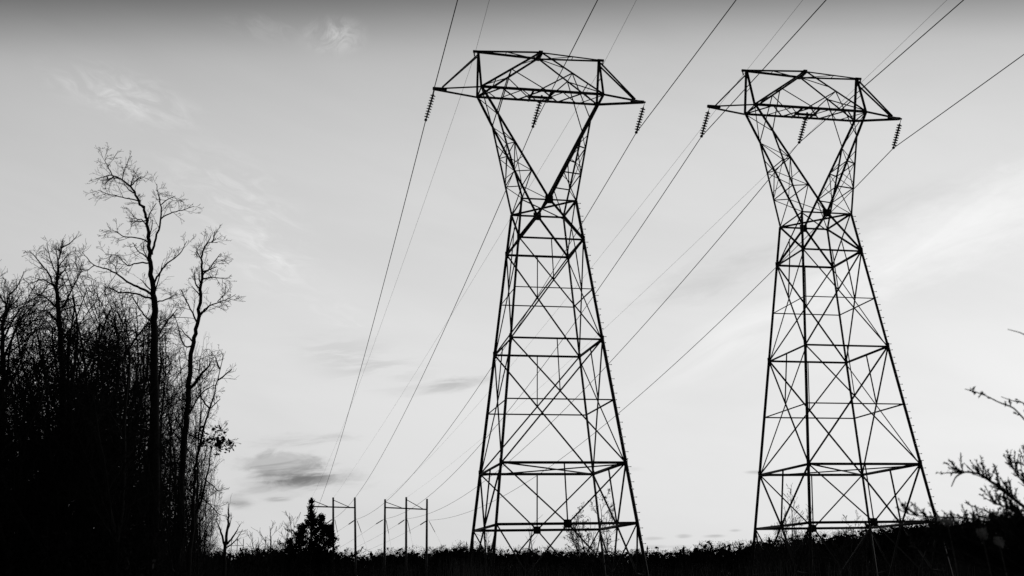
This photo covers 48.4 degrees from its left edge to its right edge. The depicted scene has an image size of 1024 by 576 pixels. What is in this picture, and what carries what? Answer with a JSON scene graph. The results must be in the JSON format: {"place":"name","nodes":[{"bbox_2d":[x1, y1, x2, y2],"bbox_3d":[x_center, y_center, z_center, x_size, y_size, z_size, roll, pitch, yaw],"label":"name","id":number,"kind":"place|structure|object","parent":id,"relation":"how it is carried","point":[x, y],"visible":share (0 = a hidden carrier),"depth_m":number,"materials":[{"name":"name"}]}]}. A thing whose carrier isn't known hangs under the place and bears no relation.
{"place":"outdoors","nodes":[
{"label":"outdoors","id":0,"kind":"place"},
{"bbox_2d":[0,0,1023,558],"label":"sky","id":1,"kind":"structure","parent":0,"point":[293,127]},
{"bbox_3d":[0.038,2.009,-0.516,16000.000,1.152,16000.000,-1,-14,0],"label":"ground","id":2,"kind":"structure","parent":0,"visible":0},
{"bbox_2d":[0,335,29,538],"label":"bare tree","id":3,"kind":"object","parent":2,"relation":"on","point":[9,397],"visible":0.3,"depth_m":46.52,"materials":[{"name":"black plant"}]},
{"bbox_2d":[0,266,46,508],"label":"bare tree","id":4,"kind":"object","parent":2,"relation":"on","point":[2,322],"visible":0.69,"depth_m":49.23,"materials":[{"name":"black plant"}]},
{"bbox_2d":[0,280,47,352],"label":"bare tree","id":5,"kind":"object","parent":2,"relation":"on","point":[21,304],"visible":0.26,"depth_m":58.57,"materials":[{"name":"black plant"}]},
{"bbox_2d":[0,364,50,544],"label":"bare tree","id":6,"kind":"object","parent":2,"relation":"on","point":[1,412],"visible":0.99,"depth_m":42.48,"materials":[{"name":"black plant"}]},
{"bbox_2d":[0,341,70,573],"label":"bare tree","id":7,"kind":"object","parent":2,"relation":"on","point":[15,436],"visible":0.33,"depth_m":45.65,"materials":[{"name":"black plant"}]},
{"bbox_2d":[0,296,72,525],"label":"bare tree","id":8,"kind":"object","parent":2,"relation":"on","point":[14,347],"visible":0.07,"depth_m":55.35,"materials":[{"name":"black plant"}]},
{"bbox_2d":[0,273,74,569],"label":"bare tree","id":9,"kind":"object","parent":2,"relation":"on","point":[21,350],"visible":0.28,"depth_m":48.59,"materials":[{"name":"black plant"}]},
{"bbox_2d":[0,295,79,550],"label":"bare tree","id":10,"kind":"object","parent":2,"relation":"on","point":[10,385],"visible":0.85,"depth_m":44.01,"materials":[{"name":"black plant"}]},
{"bbox_2d":[0,269,79,385],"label":"bare tree","id":11,"kind":"object","parent":2,"relation":"on","point":[43,306],"visible":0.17,"depth_m":62.49,"materials":[{"name":"black plant"}]},
{"bbox_2d":[1,334,92,526],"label":"bare tree","id":12,"kind":"object","parent":2,"relation":"on","point":[43,393],"visible":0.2,"depth_m":49.21,"materials":[{"name":"black plant"}]},
{"bbox_2d":[0,265,97,434],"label":"bare tree","id":13,"kind":"object","parent":2,"relation":"on","point":[6,310],"visible":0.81,"depth_m":47.27,"materials":[{"name":"black plant"}]},
{"bbox_2d":[0,326,108,575],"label":"bare tree","id":14,"kind":"object","parent":2,"relation":"on","point":[31,422],"visible":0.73,"depth_m":43.78,"materials":[{"name":"black plant"}]},
{"bbox_2d":[0,297,110,533],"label":"bare tree","id":15,"kind":"object","parent":2,"relation":"on","point":[43,374],"visible":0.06,"depth_m":57.30,"materials":[{"name":"black plant"}]},
{"bbox_2d":[21,231,91,554],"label":"bare tree","id":16,"kind":"object","parent":2,"relation":"on","point":[59,248],"visible":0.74,"depth_m":51.87,"materials":[{"name":"black plant"}]},
{"bbox_2d":[6,334,130,563],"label":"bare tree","id":17,"kind":"object","parent":2,"relation":"on","point":[26,387],"visible":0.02,"depth_m":57.71,"materials":[{"name":"black plant"}]},
{"bbox_2d":[1,327,142,575],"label":"bare tree","id":18,"kind":"object","parent":2,"relation":"on","point":[79,508],"visible":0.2,"depth_m":47.77,"materials":[{"name":"black plant"}]},
{"bbox_2d":[0,262,147,575],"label":"bare tree","id":19,"kind":"object","parent":2,"relation":"on","point":[39,385],"visible":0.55,"depth_m":46.19,"materials":[{"name":"black plant"}]},
{"bbox_2d":[2,239,149,564],"bbox_3d":[-19.655,6.723,49.889,10.133,17.987,6.516,-25,-28,58],"label":"bare tree","id":20,"kind":"object","parent":2,"relation":"on","point":[61,374],"visible":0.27,"depth_m":50.12,"materials":[{"name":"black plant"}]},
{"bbox_2d":[11,305,147,554],"bbox_3d":[-22.151,8.941,57.559,9.672,17.681,9.656,4,-15,-20],"label":"bare tree","id":21,"kind":"object","parent":2,"relation":"on","point":[52,353],"visible":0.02,"depth_m":58.98,"materials":[{"name":"black plant"}]},
{"bbox_2d":[15,247,145,476],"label":"bare tree","id":22,"kind":"object","parent":2,"relation":"on","point":[87,314],"visible":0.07,"depth_m":61.91,"materials":[{"name":"black plant"}]},
{"bbox_2d":[20,291,144,575],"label":"bare tree","id":23,"kind":"object","parent":2,"relation":"on","point":[81,390],"visible":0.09,"depth_m":52.22,"materials":[{"name":"black plant"}]},
{"bbox_2d":[0,351,166,565],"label":"bare tree","id":24,"kind":"object","parent":2,"relation":"on","point":[54,450],"visible":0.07,"depth_m":50.16,"materials":[{"name":"black plant"}]},
{"bbox_2d":[22,300,145,426],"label":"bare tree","id":25,"kind":"object","parent":2,"relation":"on","point":[88,339],"visible":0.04,"depth_m":65.30,"materials":[{"name":"black plant"}]},
{"bbox_2d":[0,297,168,541],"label":"bare tree","id":26,"kind":"object","parent":2,"relation":"on","point":[49,382],"visible":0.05,"depth_m":53.86,"materials":[{"name":"black plant"}]},
{"bbox_2d":[4,327,168,575],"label":"bare tree","id":27,"kind":"object","parent":2,"relation":"on","point":[86,441],"visible":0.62,"depth_m":45.69,"materials":[{"name":"black plant"}]},
{"bbox_2d":[31,316,142,565],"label":"bare tree","id":28,"kind":"object","parent":2,"relation":"on","point":[98,396],"visible":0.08,"depth_m":53.96,"materials":[{"name":"black plant"}]},
{"bbox_2d":[0,299,176,557],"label":"bare tree","id":29,"kind":"object","parent":2,"relation":"on","point":[147,324],"visible":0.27,"depth_m":50.05,"materials":[{"name":"black plant"}]},
{"bbox_2d":[12,274,165,472],"bbox_3d":[-25.804,9.497,63.476,12.704,20.172,12.684,-1,-14,-2],"label":"bare tree","id":30,"kind":"object","parent":2,"relation":"on","point":[96,287],"visible":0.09,"depth_m":64.29,"materials":[{"name":"black plant"}]},
{"bbox_2d":[13,252,169,574],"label":"bare tree","id":31,"kind":"object","parent":2,"relation":"on","point":[80,345],"visible":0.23,"depth_m":50.09,"materials":[{"name":"black plant"}]},
{"bbox_2d":[18,289,164,425],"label":"bare tree","id":32,"kind":"object","parent":2,"relation":"on","point":[114,326],"visible":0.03,"depth_m":66.92,"materials":[{"name":"black plant"}]},
{"bbox_2d":[38,280,149,463],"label":"bare tree","id":33,"kind":"object","parent":2,"relation":"on","point":[91,331],"visible":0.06,"depth_m":60.26,"materials":[{"name":"black plant"}]},
{"bbox_2d":[5,261,191,573],"bbox_3d":[-19.127,7.174,48.666,9.594,16.681,7.384,0,-14,-3],"label":"bare tree","id":34,"kind":"object","parent":2,"relation":"on","point":[69,374],"visible":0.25,"depth_m":49.12,"materials":[{"name":"black plant"}]},
{"bbox_2d":[0,390,202,575],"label":"bare tree","id":35,"kind":"object","parent":2,"relation":"on","point":[30,534],"visible":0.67,"depth_m":43.54,"materials":[{"name":"black plant"}]},
{"bbox_2d":[29,306,182,558],"bbox_3d":[-19.436,8.398,54.133,6.954,16.778,7.843,4,-15,-19],"label":"bare tree","id":36,"kind":"object","parent":2,"relation":"on","point":[142,354],"visible":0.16,"depth_m":56.04,"materials":[{"name":"black plant"}]},
{"bbox_2d":[29,285,190,572],"bbox_3d":[-17.319,7.479,49.125,7.070,16.223,9.185,-3,-14,6],"label":"bare tree","id":37,"kind":"object","parent":2,"relation":"on","point":[104,395],"visible":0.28,"depth_m":48.09,"materials":[{"name":"black plant"}]},
{"bbox_2d":[25,288,204,575],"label":"bare tree","id":38,"kind":"object","parent":2,"relation":"on","point":[110,516],"visible":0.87,"depth_m":42.69,"materials":[{"name":"black plant"}]},
{"bbox_2d":[73,304,166,533],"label":"bare tree","id":39,"kind":"object","parent":2,"relation":"on","point":[122,382],"visible":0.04,"depth_m":54.67,"materials":[{"name":"black plant"}]},
{"bbox_2d":[33,310,212,561],"bbox_3d":[-17.933,8.397,52.218,7.033,15.856,9.138,-6,-15,19],"label":"bare tree","id":40,"kind":"object","parent":2,"relation":"on","point":[93,385],"visible":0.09,"depth_m":52.53,"materials":[{"name":"black plant"}]},
{"bbox_2d":[38,295,210,544],"bbox_3d":[-20.070,8.910,59.577,7.029,18.557,9.132,-14,-19,42],"label":"bare tree","id":41,"kind":"object","parent":2,"relation":"on","point":[135,308],"visible":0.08,"depth_m":61.47,"materials":[{"name":"black plant"}]},
{"bbox_2d":[64,144,199,574],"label":"bare tree","id":42,"kind":"object","parent":2,"relation":"on","point":[155,335],"visible":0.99,"depth_m":47.61,"materials":[{"name":"black plant"}]},
{"bbox_2d":[70,296,193,490],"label":"bare tree","id":43,"kind":"object","parent":2,"relation":"on","point":[186,321],"visible":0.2,"depth_m":64.83,"materials":[{"name":"black plant"}]},
{"bbox_2d":[68,327,196,575],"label":"bare tree","id":44,"kind":"object","parent":2,"relation":"on","point":[142,519],"visible":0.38,"depth_m":47.05,"materials":[{"name":"black plant"}]},
{"bbox_2d":[105,308,174,562],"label":"bare tree","id":45,"kind":"object","parent":2,"relation":"on","point":[136,398],"visible":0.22,"depth_m":49.95,"materials":[{"name":"black plant"}]},
{"bbox_2d":[73,379,212,575],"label":"bare tree","id":46,"kind":"object","parent":2,"relation":"on","point":[142,499],"visible":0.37,"depth_m":45.26,"materials":[{"name":"black plant"}]},
{"bbox_2d":[90,323,196,507],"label":"bare tree","id":47,"kind":"object","parent":2,"relation":"on","point":[160,382],"visible":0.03,"depth_m":64.64,"materials":[{"name":"black plant"}]},
{"bbox_2d":[89,352,212,573],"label":"bare tree","id":48,"kind":"object","parent":2,"relation":"on","point":[138,510],"visible":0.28,"depth_m":46.80,"materials":[{"name":"black plant"}]},
{"bbox_2d":[118,320,189,575],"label":"bare tree","id":49,"kind":"object","parent":2,"relation":"on","point":[163,373],"visible":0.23,"depth_m":49.23,"materials":[{"name":"black plant"}]},
{"bbox_2d":[120,304,193,531],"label":"bare tree","id":50,"kind":"object","parent":2,"relation":"on","point":[160,376],"visible":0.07,"depth_m":60.47,"materials":[{"name":"black plant"}]},
{"bbox_2d":[133,341,189,561],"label":"bare tree","id":51,"kind":"object","parent":2,"relation":"on","point":[162,413],"visible":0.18,"depth_m":51.83,"materials":[{"name":"black plant"}]},
{"bbox_2d":[128,377,196,566],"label":"bare tree","id":52,"kind":"object","parent":2,"relation":"on","point":[163,460],"visible":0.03,"depth_m":52.11,"materials":[{"name":"black plant"}]},
{"bbox_2d":[148,403,187,575],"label":"bare tree","id":53,"kind":"object","parent":2,"relation":"on","point":[164,466],"visible":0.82,"depth_m":42.52,"materials":[{"name":"black plant"}]},
{"bbox_2d":[142,491,199,575],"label":"bare tree","id":54,"kind":"object","parent":2,"relation":"on","point":[185,568],"visible":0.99,"depth_m":40.58,"materials":[{"name":"black plant"}]},
{"bbox_2d":[122,327,225,513],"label":"bare tree","id":55,"kind":"object","parent":2,"relation":"on","point":[185,388],"visible":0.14,"depth_m":66.70,"materials":[{"name":"black plant"}]},
{"bbox_2d":[148,363,201,575],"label":"bare tree","id":56,"kind":"object","parent":2,"relation":"on","point":[183,511],"visible":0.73,"depth_m":43.40,"materials":[{"name":"black plant"}]},
{"bbox_2d":[145,339,204,575],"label":"bare tree","id":57,"kind":"object","parent":2,"relation":"on","point":[160,359],"visible":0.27,"depth_m":48.84,"materials":[{"name":"black plant"}]},
{"bbox_2d":[131,433,224,575],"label":"bare tree","id":58,"kind":"object","parent":2,"relation":"on","point":[164,540],"visible":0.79,"depth_m":42.26,"materials":[{"name":"black plant"}]},
{"bbox_2d":[149,380,209,573],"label":"bare tree","id":59,"kind":"object","parent":2,"relation":"on","point":[175,454],"visible":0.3,"depth_m":48.93,"materials":[{"name":"black plant"}]},
{"bbox_2d":[141,385,219,573],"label":"bare tree","id":60,"kind":"object","parent":2,"relation":"on","point":[172,460],"visible":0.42,"depth_m":46.42,"materials":[{"name":"black plant"}]},
{"bbox_2d":[159,335,202,553],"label":"bare tree","id":61,"kind":"object","parent":2,"relation":"on","point":[179,384],"visible":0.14,"depth_m":60.93,"materials":[{"name":"black plant"}]},
{"bbox_2d":[159,331,219,570],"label":"bare tree","id":62,"kind":"object","parent":2,"relation":"on","point":[200,385],"visible":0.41,"depth_m":53.01,"materials":[{"name":"black plant"}]},
{"bbox_2d":[163,368,218,575],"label":"bare tree","id":63,"kind":"object","parent":2,"relation":"on","point":[186,470],"visible":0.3,"depth_m":47.00,"materials":[{"name":"black plant"}]},
{"bbox_2d":[175,426,212,575],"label":"bare tree","id":64,"kind":"object","parent":2,"relation":"on","point":[198,554],"visible":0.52,"depth_m":44.35,"materials":[{"name":"black plant"}]},
{"bbox_2d":[177,449,223,575],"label":"bare tree","id":65,"kind":"object","parent":2,"relation":"on","point":[217,530],"visible":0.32,"depth_m":47.99,"materials":[{"name":"black plant"}]},
{"bbox_2d":[177,395,224,573],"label":"bare tree","id":66,"kind":"object","parent":2,"relation":"on","point":[197,416],"visible":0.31,"depth_m":50.61,"materials":[{"name":"black plant"}]},
{"bbox_2d":[161,224,245,573],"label":"bare tree","id":67,"kind":"object","parent":2,"relation":"on","point":[187,409],"visible":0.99,"depth_m":44.35,"materials":[{"name":"black plant"}]},
{"bbox_2d":[185,457,222,575],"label":"bare tree","id":68,"kind":"object","parent":2,"relation":"on","point":[201,567],"visible":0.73,"depth_m":44.68,"materials":[{"name":"black plant"}]},
{"bbox_2d":[186,444,223,575],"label":"bare tree","id":69,"kind":"object","parent":2,"relation":"on","point":[202,516],"visible":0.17,"depth_m":49.11,"materials":[{"name":"black plant"}]},
{"bbox_2d":[176,344,240,575],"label":"bare tree","id":70,"kind":"object","parent":2,"relation":"on","point":[218,443],"visible":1,"depth_m":41.79,"materials":[{"name":"black plant"}]},
{"bbox_2d":[217,498,247,575],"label":"bare tree","id":71,"kind":"object","parent":2,"relation":"on","point":[226,542],"visible":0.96,"depth_m":58.37,"materials":[{"name":"black plant"}]},
{"bbox_2d":[247,520,282,575],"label":"bare shrub","id":72,"kind":"object","parent":2,"relation":"on","point":[269,557],"visible":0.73,"depth_m":116.86,"materials":[{"name":"black plant"}]},
{"bbox_2d":[248,513,306,575],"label":"bare shrub","id":73,"kind":"object","parent":2,"relation":"on","point":[283,557],"visible":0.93,"depth_m":114.92,"materials":[{"name":"black plant"}]},
{"bbox_2d":[257,512,310,575],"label":"bare shrub","id":74,"kind":"object","parent":2,"relation":"on","point":[290,537],"visible":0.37,"depth_m":118.20,"materials":[{"name":"black plant"}]},
{"bbox_2d":[266,497,363,575],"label":"evergreen tree","id":75,"kind":"object","parent":2,"relation":"on","point":[317,539],"visible":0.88,"depth_m":116.70,"materials":[{"name":"black plant"}]},
{"bbox_2d":[311,497,356,575],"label":"pole structure","id":76,"kind":"object","parent":2,"relation":"on","point":[355,541],"visible":0.64,"depth_m":264.94,"materials":[{"name":"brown wood"}]},
{"bbox_2d":[383,497,427,575],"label":"pole structure","id":77,"kind":"object","parent":2,"relation":"on","point":[384,543],"visible":0.94,"depth_m":264.17,"materials":[{"name":"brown wood"}]},
{"bbox_2d":[386,0,825,518],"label":"power line","id":78,"kind":"object","parent":77,"relation":"attached to","point":[654,207],"visible":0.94,"depth_m":80.53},
{"bbox_2d":[408,0,963,518],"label":"power line","id":79,"kind":"object","parent":77,"relation":"attached to","point":[752,198],"visible":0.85,"depth_m":82.56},
{"bbox_2d":[437,54,1023,519],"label":"power line","id":80,"kind":"object","parent":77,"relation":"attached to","point":[863,178],"visible":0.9,"depth_m":88.90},
{"bbox_2d":[476,532,546,575],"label":"bare shrub","id":81,"kind":"object","parent":2,"relation":"on","point":[488,552],"visible":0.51,"depth_m":79.27,"materials":[{"name":"black plant"}]},
{"bbox_2d":[509,518,538,575],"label":"thin sapling","id":82,"kind":"object","parent":2,"relation":"on","point":[529,548],"visible":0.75,"depth_m":77.17,"materials":[{"name":"black plant"}]},
{"bbox_2d":[433,50,648,575],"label":"transmission tower","id":83,"kind":"structure","parent":2,"relation":"on","point":[567,522],"depth_m":70.58,"materials":[{"name":"metal"}]},
{"bbox_2d":[321,3,488,477],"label":"earth wire","id":84,"kind":"object","parent":83,"relation":"attached to","point":[420,212],"visible":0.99,"depth_m":93.22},
{"bbox_2d":[424,88,435,120],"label":"insulator string","id":85,"kind":"object","parent":83,"relation":"hanging from","point":[430,106],"visible":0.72,"depth_m":72.05,"materials":[{"name":"metal"}]},
{"bbox_2d":[316,0,457,510],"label":"power line","id":86,"kind":"object","parent":85,"relation":"hanging from","point":[403,208],"visible":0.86,"depth_m":81.12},
{"bbox_2d":[336,1,635,493],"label":"earth wire","id":87,"kind":"object","parent":83,"relation":"attached to","point":[528,188],"visible":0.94,"depth_m":90.72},
{"bbox_2d":[531,95,542,127],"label":"insulator string","id":88,"kind":"object","parent":83,"relation":"hanging from","point":[536,112],"visible":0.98,"depth_m":73.36,"materials":[{"name":"metal"}]},
{"bbox_2d":[339,0,597,514],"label":"power line","id":89,"kind":"object","parent":88,"relation":"hanging from","point":[498,207],"visible":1,"depth_m":81.88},
{"bbox_2d":[635,101,645,133],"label":"insulator string","id":90,"kind":"object","parent":83,"relation":"hanging from","point":[639,119],"visible":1,"depth_m":74.71,"materials":[{"name":"metal"}]},
{"bbox_2d":[361,0,735,517],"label":"power line","id":91,"kind":"object","parent":90,"relation":"hanging from","point":[596,199],"visible":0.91,"depth_m":77.51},
{"bbox_2d":[563,489,618,575],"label":"leafy sapling","id":92,"kind":"object","parent":2,"relation":"on","point":[586,563],"visible":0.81,"depth_m":81.45,"materials":[{"name":"black plant"}]},
{"bbox_2d":[173,536,1022,575],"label":"scrub","id":93,"kind":"object","parent":2,"relation":"on","point":[907,566],"visible":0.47,"depth_m":134.96,"materials":[{"name":"black plant"}]},
{"bbox_2d":[185,507,1023,575],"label":"distant wood","id":94,"kind":"object","parent":2,"relation":"on","point":[728,555],"visible":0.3,"depth_m":284.93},
{"bbox_2d":[592,521,630,575],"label":"leafy sapling","id":95,"kind":"object","parent":2,"relation":"on","point":[626,564],"visible":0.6,"depth_m":82.17,"materials":[{"name":"black plant"}]},
{"bbox_2d":[261,557,974,575],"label":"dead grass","id":96,"kind":"structure","parent":2,"relation":"on","point":[489,574],"depth_m":50.12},
{"bbox_2d":[731,484,816,575],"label":"bare shrub","id":97,"kind":"object","parent":2,"relation":"on","point":[794,544],"visible":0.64,"depth_m":92.03,"materials":[{"name":"black plant"}]},
{"bbox_2d":[707,69,952,575],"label":"transmission tower","id":98,"kind":"structure","parent":2,"relation":"on","point":[873,522],"depth_m":73.88,"materials":[{"name":"metal"}]},
{"bbox_2d":[385,0,802,499],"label":"earth wire","id":99,"kind":"object","parent":98,"relation":"attached to","point":[642,203],"visible":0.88,"depth_m":91.48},
{"bbox_2d":[409,0,946,495],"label":"earth wire","id":100,"kind":"object","parent":98,"relation":"attached to","point":[735,204],"visible":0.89,"depth_m":101.12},
{"bbox_2d":[700,105,710,137],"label":"insulator string","id":101,"kind":"object","parent":98,"relation":"hanging from","point":[704,123],"visible":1,"depth_m":75.36,"materials":[{"name":"metal"}]},
{"bbox_2d":[798,112,807,143],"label":"insulator string","id":102,"kind":"object","parent":98,"relation":"hanging from","point":[802,129],"visible":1,"depth_m":76.71,"materials":[{"name":"metal"}]},
{"bbox_2d":[892,118,901,148],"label":"insulator string","id":103,"kind":"object","parent":98,"relation":"hanging from","point":[896,134],"visible":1,"depth_m":78.05,"materials":[{"name":"metal"}]},
{"bbox_2d":[804,510,883,575],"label":"bare shrub","id":104,"kind":"object","parent":2,"relation":"on","point":[823,568],"visible":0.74,"depth_m":89.65,"materials":[{"name":"black plant"}]},
{"bbox_2d":[933,517,959,575],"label":"dry weed","id":105,"kind":"object","parent":2,"relation":"on","point":[948,522],"visible":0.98,"depth_m":6.05,"materials":[{"name":"black plant"}]},
{"bbox_2d":[895,329,1023,575],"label":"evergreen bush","id":106,"kind":"object","parent":2,"relation":"on","point":[1011,529],"visible":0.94,"depth_m":6.52,"materials":[{"name":"black plant"}]},
{"bbox_2d":[975,527,991,575],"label":"dry weed","id":107,"kind":"object","parent":2,"relation":"on","point":[982,532],"visible":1,"depth_m":6.04,"materials":[{"name":"grey plant"}]},
{"bbox_2d":[993,533,1006,575],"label":"dry weed","id":108,"kind":"object","parent":2,"relation":"on","point":[998,541],"visible":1,"depth_m":6.03,"materials":[{"name":"grey plant"}]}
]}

